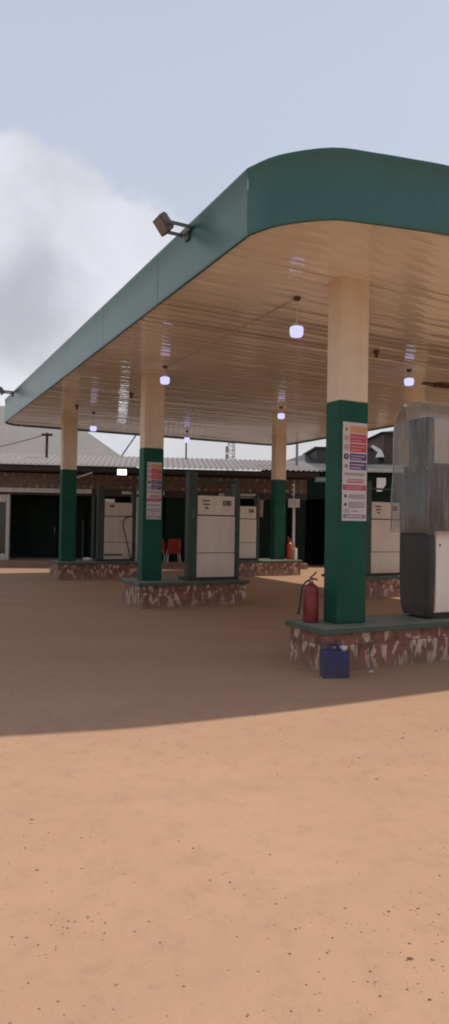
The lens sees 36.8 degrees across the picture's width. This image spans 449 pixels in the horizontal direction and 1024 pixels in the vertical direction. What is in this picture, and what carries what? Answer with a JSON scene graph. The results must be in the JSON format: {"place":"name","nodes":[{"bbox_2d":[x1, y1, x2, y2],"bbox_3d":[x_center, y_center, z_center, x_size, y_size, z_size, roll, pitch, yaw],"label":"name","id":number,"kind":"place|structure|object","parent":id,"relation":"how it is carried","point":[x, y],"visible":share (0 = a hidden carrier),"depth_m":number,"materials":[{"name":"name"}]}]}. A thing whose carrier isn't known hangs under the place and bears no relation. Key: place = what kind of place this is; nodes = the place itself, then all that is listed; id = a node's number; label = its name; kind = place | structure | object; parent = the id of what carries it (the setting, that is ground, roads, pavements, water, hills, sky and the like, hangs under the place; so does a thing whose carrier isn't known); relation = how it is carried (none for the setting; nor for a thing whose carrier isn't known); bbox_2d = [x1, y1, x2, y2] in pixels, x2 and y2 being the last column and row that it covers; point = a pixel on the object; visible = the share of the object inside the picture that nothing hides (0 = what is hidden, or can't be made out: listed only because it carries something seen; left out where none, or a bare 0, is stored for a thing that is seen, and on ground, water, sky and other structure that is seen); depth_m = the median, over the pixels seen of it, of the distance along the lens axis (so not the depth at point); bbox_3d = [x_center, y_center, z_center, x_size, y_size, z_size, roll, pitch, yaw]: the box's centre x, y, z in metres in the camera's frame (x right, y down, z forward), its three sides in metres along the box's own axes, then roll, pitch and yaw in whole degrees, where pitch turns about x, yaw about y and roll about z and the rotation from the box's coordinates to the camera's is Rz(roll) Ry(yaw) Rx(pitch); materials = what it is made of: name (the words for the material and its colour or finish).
{"place":"outdoors","nodes":[
{"label":"outdoors","id":0,"kind":"place"},
{"bbox_2d":[0,406,136,467],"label":"hip roof house","id":1,"kind":"structure","parent":0,"point":[88,444],"depth_m":32.63,"materials":[{"name":"grey metal"}]},
{"bbox_2d":[48,560,136,579],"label":"pump island","id":2,"kind":"structure","parent":0,"point":[75,570],"depth_m":18.67,"materials":[{"name":"stone"}]},
{"bbox_2d":[58,418,77,560],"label":"canopy column","id":3,"kind":"structure","parent":2,"relation":"on","point":[68,494],"depth_m":18.77,"materials":[{"name":"green paint"}]},
{"bbox_2d":[93,486,136,561],"bbox_3d":[-3.126,0.338,19.278,1.115,2.120,0.585,1,-1,-27],"label":"fuel dispenser","id":4,"kind":"object","parent":2,"relation":"on","point":[115,531],"visible":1,"depth_m":19.08,"materials":[{"name":"grey metal"}]},
{"bbox_2d":[103,542,131,558],"bbox_3d":[-3.023,1.098,19.121,0.832,0.468,0.029,1,-1,-27],"label":"lower door","id":5,"kind":"structure","parent":4,"relation":"in","point":[112,550],"depth_m":19.10,"materials":[{"name":"white metal"}]},
{"bbox_2d":[104,516,132,541],"bbox_3d":[-3.014,0.494,19.133,0.832,0.717,0.026,1,-1,-27],"label":"upper door","id":6,"kind":"structure","parent":4,"relation":"in","point":[113,526],"depth_m":19.11,"materials":[{"name":"white metal"}]},
{"bbox_2d":[119,577,249,608],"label":"pump island","id":7,"kind":"structure","parent":0,"point":[165,592],"depth_m":12.94,"materials":[{"name":"stone"}]},
{"bbox_2d":[137,374,164,580],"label":"canopy column","id":8,"kind":"structure","parent":7,"relation":"on","point":[149,563],"depth_m":13.01,"materials":[{"name":"green paint"}]},
{"bbox_2d":[146,462,161,518],"bbox_3d":[-1.356,-0.410,13.005,0.300,1.100,0.005,1,-1,-27],"label":"safety poster","id":9,"kind":"object","parent":8,"relation":"attached to","point":[154,484],"visible":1,"depth_m":13.00,"materials":[{"name":"paper"}]},
{"bbox_2d":[178,471,239,580],"bbox_3d":[-0.260,0.287,13.494,1.209,2.120,0.494,1,-1,-27],"label":"fuel dispenser","id":10,"kind":"object","parent":7,"relation":"on","point":[212,532],"visible":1,"depth_m":13.23,"materials":[{"name":"grey metal"}]},
{"bbox_2d":[196,553,233,576],"bbox_3d":[-0.179,1.045,13.277,0.832,0.468,0.026,1,-1,-27],"label":"lower door","id":11,"kind":"structure","parent":10,"relation":"in","point":[207,564],"depth_m":13.26,"materials":[{"name":"white metal"}]},
{"bbox_2d":[197,516,234,552],"bbox_3d":[-0.169,0.441,13.288,0.832,0.717,0.026,1,-1,-27],"label":"upper door","id":12,"kind":"structure","parent":10,"relation":"in","point":[215,534],"depth_m":13.27,"materials":[{"name":"white metal"}]},
{"bbox_2d":[0,565,448,1023],"bbox_3d":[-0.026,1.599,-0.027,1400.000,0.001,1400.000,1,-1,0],"label":"ground","id":13,"kind":"structure","parent":0,"point":[314,810],"depth_m":3.67,"materials":[{"name":"sand"}]},
{"bbox_2d":[0,433,321,568],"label":"station shop","id":14,"kind":"structure","parent":13,"relation":"on","point":[29,512],"depth_m":24.39,"materials":[{"name":"brown tile"}]},
{"bbox_2d":[0,494,5,559],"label":"window frame","id":15,"kind":"structure","parent":14,"relation":"in","point":[2,496],"depth_m":23.64,"materials":[{"name":"white metal"}]},
{"bbox_2d":[25,499,57,557],"bbox_3d":[-6.924,0.622,25.522,1.150,2.200,0.172,1,-1,-6],"label":"door","id":16,"kind":"structure","parent":14,"relation":"in","point":[41,514],"depth_m":25.51,"materials":[{"name":"metal"}]},
{"bbox_2d":[58,500,85,557],"bbox_3d":[-5.809,0.643,25.670,1.000,2.200,0.110,1,-1,-6],"label":"door","id":17,"kind":"structure","parent":14,"relation":"in","point":[80,504],"depth_m":25.66,"materials":[{"name":"metal"}]},
{"bbox_2d":[117,467,126,475],"bbox_3d":[-3.530,-1.405,23.296,0.340,0.310,0.458,1,-1,-6],"label":"wall lamp","id":18,"kind":"object","parent":14,"relation":"attached to","point":[122,471],"visible":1,"depth_m":23.07,"materials":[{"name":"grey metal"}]},
{"bbox_2d":[121,435,135,456],"bbox_3d":[-3.781,-2.656,26.748,1.022,1.533,0.070,1,-1,-12],"label":"leaning pipe","id":19,"kind":"object","parent":14,"relation":"on","point":[128,445],"visible":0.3,"depth_m":26.71,"materials":[{"name":"grey metal"}]},
{"bbox_2d":[162,539,165,561],"bbox_3d":[-2.288,1.359,24.287,0.534,0.843,0.570,1,-1,20],"label":"plastic chair","id":20,"kind":"object","parent":14,"relation":"on","point":[163,547],"visible":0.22,"depth_m":24.03,"materials":[{"name":"plastic"}]},
{"bbox_2d":[165,539,180,562],"bbox_3d":[-1.811,1.360,23.886,0.534,0.843,0.570,1,-1,-14],"label":"plastic chair","id":21,"kind":"object","parent":14,"relation":"on","point":[174,546],"visible":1,"depth_m":23.68,"materials":[{"name":"plastic"}]},
{"bbox_2d":[260,499,262,517],"bbox_3d":[1.282,-0.118,24.356,0.400,0.669,0.040,1,-1,-6],"label":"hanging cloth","id":22,"kind":"object","parent":14,"relation":"hanging from","point":[261,508],"visible":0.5,"depth_m":24.36,"materials":[{"name":"grey fabric"}]},
{"bbox_2d":[0,675,448,1023],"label":"loose pebbles","id":23,"kind":"object","parent":13,"relation":"on","point":[319,1010],"visible":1,"depth_m":2.70,"materials":[{"name":"brown stone"}]},
{"bbox_2d":[225,443,234,470],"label":"lattice mast","id":24,"kind":"object","parent":13,"relation":"on","point":[227,450],"visible":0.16,"depth_m":95.02,"materials":[{"name":"grey metal"}]},
{"bbox_2d":[288,483,299,543],"bbox_3d":[2.472,0.505,24.191,0.400,3.100,0.190,1,-1,-3],"label":"sign post","id":25,"kind":"object","parent":13,"relation":"on","point":[293,503],"visible":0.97,"depth_m":24.15,"materials":[{"name":"grey metal"}]},
{"bbox_2d":[294,444,297,547],"bbox_3d":[2.740,-1.217,25.625,0.500,6.600,0.180,1,-1,0],"label":"thin pole","id":26,"kind":"object","parent":13,"relation":"on","point":[295,508],"depth_m":25.58,"materials":[{"name":"grey metal"}]},
{"bbox_2d":[319,643,349,678],"bbox_3d":[1.163,1.562,7.126,0.280,0.359,0.154,1,-1,-8],"label":"jerrycan","id":27,"kind":"object","parent":13,"relation":"on","point":[334,662],"visible":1,"depth_m":7.05,"materials":[{"name":"blue plastic"}]},
{"bbox_2d":[0,0,448,470],"label":"sky","id":28,"kind":"structure","parent":0,"point":[116,115],"materials":[{"name":"blue"}]},
{"bbox_2d":[239,558,302,576],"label":"pump island","id":29,"kind":"structure","parent":0,"point":[269,567],"depth_m":20.89,"materials":[{"name":"stone"}]},
{"bbox_2d":[225,491,259,559],"bbox_3d":[0.518,0.426,20.905,1.209,2.120,0.494,1,-1,-27],"label":"fuel dispenser","id":30,"kind":"object","parent":29,"relation":"on","point":[249,533],"visible":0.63,"depth_m":20.77,"materials":[{"name":"grey metal"}]},
{"bbox_2d":[239,543,255,557],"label":"lower door","id":31,"kind":"structure","parent":30,"relation":"in","point":[246,550],"depth_m":20.73,"materials":[{"name":"white metal"}]},
{"bbox_2d":[239,519,255,542],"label":"upper door","id":32,"kind":"structure","parent":30,"relation":"in","point":[247,526],"depth_m":20.74,"materials":[{"name":"white metal"}]},
{"bbox_2d":[270,435,286,559],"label":"canopy column","id":33,"kind":"structure","parent":29,"relation":"on","point":[278,507],"depth_m":21.54,"materials":[{"name":"green paint"}]},
{"bbox_2d":[286,537,293,559],"bbox_3d":[2.128,1.162,21.657,0.284,0.728,0.208,1,-1,10],"label":"fire extinguisher","id":34,"kind":"object","parent":29,"relation":"on","point":[289,546],"visible":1,"depth_m":21.58,"materials":[{"name":"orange metal"}]},
{"bbox_2d":[292,547,296,559],"bbox_3d":[2.253,1.324,21.688,0.120,0.409,0.220,0,-1,30],"label":"bottle","id":35,"kind":"object","parent":29,"relation":"on","point":[294,553],"visible":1,"depth_m":21.61,"materials":[{"name":"white plastic"}]},
{"bbox_2d":[261,430,403,565],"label":"service building","id":36,"kind":"structure","parent":0,"point":[377,467],"depth_m":28.16,"materials":[{"name":"paint"}]},
{"bbox_2d":[304,499,324,565],"bbox_3d":[4.299,0.674,28.058,2.900,2.945,2.840,1,-1,-3],"label":"doorway","id":37,"kind":"structure","parent":36,"relation":"in","point":[314,508],"depth_m":29.36,"materials":[{"name":"paint"}]},
{"bbox_2d":[315,477,324,481],"bbox_3d":[3.942,-1.264,26.340,0.840,0.200,0.034,1,-1,-3],"label":"sign plate","id":38,"kind":"object","parent":36,"relation":"attached to","point":[319,479],"visible":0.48,"depth_m":26.31,"materials":[{"name":"metal"}]},
{"bbox_2d":[371,445,383,456],"bbox_3d":[6.120,-2.437,27.002,0.561,0.500,0.053,1,-1,-4],"label":"roof scrap","id":39,"kind":"object","parent":36,"relation":"on","point":[379,451],"visible":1,"depth_m":27.00,"materials":[{"name":"white metal"}]},
{"bbox_2d":[377,478,385,491],"bbox_3d":[6.139,-1.067,26.417,0.361,0.540,0.015,1,-1,-3],"label":"wall notice","id":40,"kind":"object","parent":36,"relation":"attached to","point":[381,482],"depth_m":26.41,"materials":[{"name":"white paper"}]},
{"bbox_2d":[321,574,399,598],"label":"pump island","id":41,"kind":"structure","parent":0,"point":[382,586],"depth_m":15.05,"materials":[{"name":"stone"}]},
{"bbox_2d":[366,481,403,575],"bbox_3d":[3.544,0.383,15.432,1.209,2.120,0.494,1,-1,-27],"label":"fuel dispenser","id":42,"kind":"object","parent":41,"relation":"on","point":[382,550],"visible":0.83,"depth_m":15.19,"materials":[{"name":"grey metal"}]},
{"bbox_2d":[371,552,399,572],"bbox_3d":[3.625,1.142,15.216,0.832,0.468,0.026,1,-1,-27],"label":"lower door","id":43,"kind":"structure","parent":42,"relation":"in","point":[381,562],"depth_m":15.21,"materials":[{"name":"white metal"}]},
{"bbox_2d":[371,520,399,551],"bbox_3d":[3.635,0.537,15.226,0.832,0.717,0.026,1,-1,-27],"label":"upper door","id":44,"kind":"structure","parent":42,"relation":"in","point":[382,540],"depth_m":15.21,"materials":[{"name":"white metal"}]},
{"bbox_2d":[403,444,408,528],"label":"canopy column","id":45,"kind":"structure","parent":41,"relation":"on","point":[406,471],"depth_m":16.10,"materials":[{"name":"green paint"}]},
{"bbox_2d":[285,613,448,671],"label":"pump island","id":46,"kind":"structure","parent":0,"point":[383,640],"depth_m":7.70,"materials":[{"name":"stone"}]},
{"bbox_2d":[297,572,318,622],"bbox_3d":[0.966,0.979,7.802,0.247,0.582,0.181,1,-1,12],"label":"fire extinguisher","id":47,"kind":"object","parent":46,"relation":"on","point":[310,590],"visible":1,"depth_m":7.72,"materials":[{"name":"red paint"}]},
{"bbox_2d":[324,276,368,623],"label":"canopy column","id":48,"kind":"structure","parent":46,"relation":"on","point":[345,541],"depth_m":7.75,"materials":[{"name":"green paint"}]},
{"bbox_2d":[5,147,448,445],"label":"filling station canopy","id":49,"kind":"object","parent":48,"relation":"on","point":[205,313],"visible":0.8,"depth_m":9.29,"materials":[{"name":"teal paint"}]},
{"bbox_2d":[0,386,12,396],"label":"floodlight","id":50,"kind":"object","parent":49,"relation":"attached to","point":[2,391],"visible":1,"depth_m":18.08,"materials":[{"name":"grey metal"}]},
{"bbox_2d":[90,412,96,430],"bbox_3d":[-3.430,-2.359,17.645,0.176,0.486,0.173,1,-1,-27],"label":"pendant lamp","id":51,"kind":"object","parent":49,"relation":"hanging from","point":[93,427],"visible":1,"depth_m":17.59,"materials":[{"name":"white glass"}]},
{"bbox_2d":[160,366,169,384],"bbox_3d":[-1.083,-2.492,12.276,0.176,0.326,0.173,1,-1,-27],"label":"pendant lamp","id":52,"kind":"object","parent":49,"relation":"hanging from","point":[164,379],"visible":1,"depth_m":12.23,"materials":[{"name":"white glass"}]},
{"bbox_2d":[153,211,190,241],"bbox_3d":[-0.604,-3.272,7.756,0.393,0.228,0.270,1,-1,-27],"label":"floodlight","id":53,"kind":"object","parent":49,"relation":"attached to","point":[163,223],"visible":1,"depth_m":7.68,"materials":[{"name":"grey metal"}]},
{"bbox_2d":[184,431,189,441],"bbox_3d":[-1.165,-2.345,20.932,0.176,0.326,0.173,1,-1,-27],"label":"pendant lamp","id":54,"kind":"object","parent":49,"relation":"hanging from","point":[186,438],"visible":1,"depth_m":20.89,"materials":[{"name":"white glass"}]},
{"bbox_2d":[278,407,284,418],"bbox_3d":[1.376,-2.401,16.346,0.176,0.286,0.173,1,-1,-27],"label":"pendant lamp","id":55,"kind":"object","parent":49,"relation":"hanging from","point":[281,414],"visible":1,"depth_m":16.30,"materials":[{"name":"white glass"}]},
{"bbox_2d":[290,296,303,337],"bbox_3d":[0.904,-2.439,8.439,0.176,0.496,0.173,1,-1,-27],"label":"pendant lamp","id":56,"kind":"object","parent":49,"relation":"hanging from","point":[296,329],"visible":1,"depth_m":8.39,"materials":[{"name":"white glass"}]},
{"bbox_2d":[404,369,413,385],"bbox_3d":[3.349,-2.439,12.234,0.176,0.286,0.173,1,-1,-27],"label":"pendant lamp","id":57,"kind":"object","parent":49,"relation":"hanging from","point":[409,380],"visible":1,"depth_m":12.18,"materials":[{"name":"white glass"}]},
{"bbox_2d":[342,421,366,520],"bbox_3d":[1.496,-0.463,7.747,0.350,1.130,0.005,1,-1,-27],"label":"safety poster","id":58,"kind":"object","parent":48,"relation":"attached to","point":[354,477],"visible":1,"depth_m":7.75,"materials":[{"name":"paper"}]},
{"bbox_2d":[400,403,448,618],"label":"tall fuel dispenser","id":59,"kind":"object","parent":46,"relation":"on","point":[424,565],"visible":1,"depth_m":8.29,"materials":[{"name":"grey metal"}]},
{"bbox_2d":[390,404,408,531],"bbox_3d":[2.977,-0.536,8.734,1.550,1.661,0.684,1,-1,-27],"label":"plastic cover","id":60,"kind":"object","parent":59,"relation":"on","point":[401,430],"visible":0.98,"depth_m":8.73,"materials":[{"name":"plastic"}]},
{"bbox_2d":[435,533,448,611],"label":"front door","id":61,"kind":"structure","parent":59,"relation":"in","point":[442,539],"depth_m":8.25,"materials":[{"name":"white metal"}]}
]}

